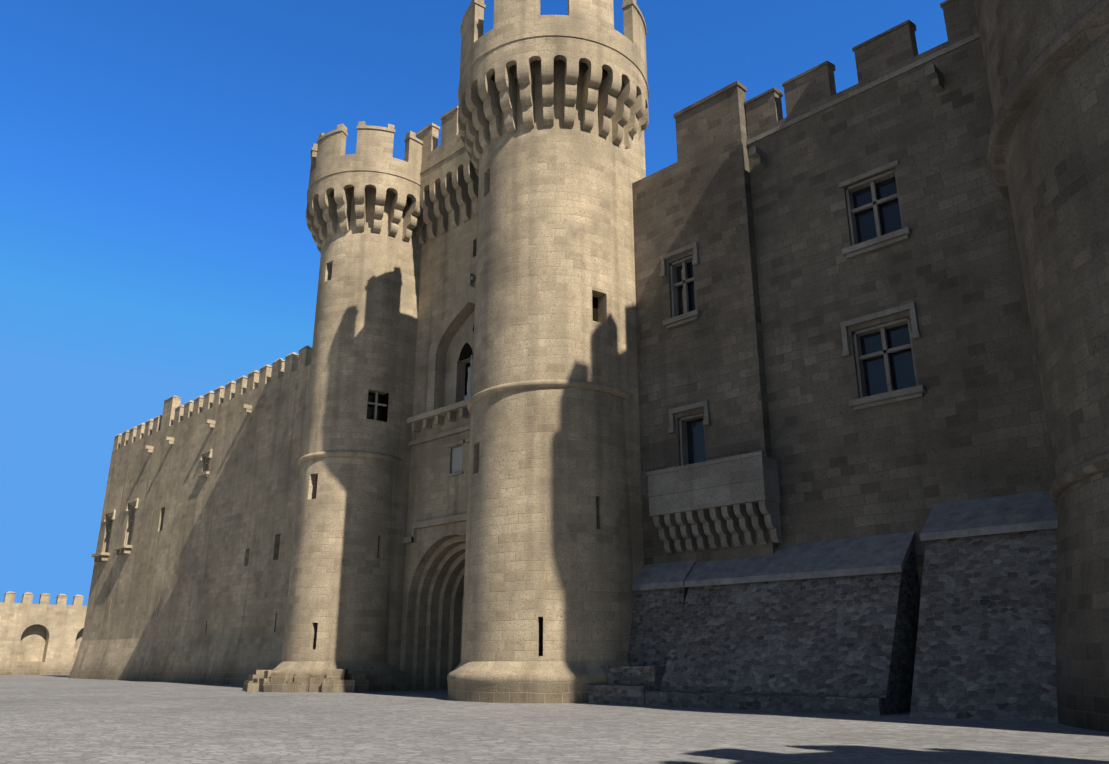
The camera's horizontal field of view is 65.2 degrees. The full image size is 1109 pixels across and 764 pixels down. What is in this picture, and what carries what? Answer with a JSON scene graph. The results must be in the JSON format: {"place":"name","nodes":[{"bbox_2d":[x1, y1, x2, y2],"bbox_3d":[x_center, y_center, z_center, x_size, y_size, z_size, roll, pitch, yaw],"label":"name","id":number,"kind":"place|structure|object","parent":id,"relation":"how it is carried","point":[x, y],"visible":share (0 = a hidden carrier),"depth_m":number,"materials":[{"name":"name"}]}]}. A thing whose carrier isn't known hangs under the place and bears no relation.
{"place":"outdoors","nodes":[
{"label":"outdoors","id":0,"kind":"place"},
{"bbox_2d":[0,591,86,675],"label":"wall","id":1,"kind":"structure","parent":0,"point":[43,637],"depth_m":96.92,"materials":[{"name":"stone"}]},
{"bbox_2d":[69,344,312,684],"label":"wall","id":2,"kind":"structure","parent":0,"point":[192,555],"depth_m":65.78,"materials":[{"name":"stone"}]},
{"bbox_2d":[399,105,478,689],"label":"gate wall","id":3,"kind":"structure","parent":0,"point":[434,540],"depth_m":48.06,"materials":[{"name":"beige stone"}]},
{"bbox_2d":[0,0,947,605],"label":"sky","id":4,"kind":"structure","parent":0,"point":[157,244],"materials":[{"name":"blue"}]},
{"bbox_2d":[447,0,648,702],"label":"tower","id":5,"kind":"structure","parent":0,"point":[553,117],"depth_m":36.16,"materials":[{"name":"stone"}]},
{"bbox_2d":[0,675,1108,763],"bbox_3d":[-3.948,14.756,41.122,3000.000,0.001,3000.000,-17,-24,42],"label":"ground","id":6,"kind":"structure","parent":0,"point":[55,719],"depth_m":18.07,"materials":[{"name":"grey stone"}]},
{"bbox_2d":[242,669,369,692],"bbox_3d":[-13.523,15.159,44.097,8.901,1.062,4.227,-17,-24,42],"label":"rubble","id":7,"kind":"object","parent":6,"relation":"on","point":[338,681],"visible":1,"depth_m":42.12,"materials":[{"name":"stone"}]},
{"bbox_2d":[271,121,429,690],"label":"tower","id":8,"kind":"structure","parent":6,"relation":"on","point":[345,596],"depth_m":48.10,"materials":[{"name":"stone"}]},
{"bbox_2d":[367,392,386,419],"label":"tower window bars","id":9,"kind":"object","parent":8,"relation":"attached to","point":[376,404],"visible":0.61,"depth_m":48.31,"materials":[{"name":"grey stone"}]},
{"bbox_2d":[588,490,1057,722],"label":"sloping stone buttresses","id":10,"kind":"object","parent":6,"relation":"on","point":[858,626],"visible":0.83,"depth_m":26.41,"materials":[{"name":"stone"}]},
{"bbox_2d":[632,0,1055,594],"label":"facade","id":11,"kind":"structure","parent":6,"relation":"on","point":[834,330],"depth_m":31.86,"materials":[{"name":"stone"}]},
{"bbox_2d":[974,0,1108,731],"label":"tower","id":12,"kind":"structure","parent":0,"point":[1046,62],"depth_m":21.31,"materials":[{"name":"stone"}]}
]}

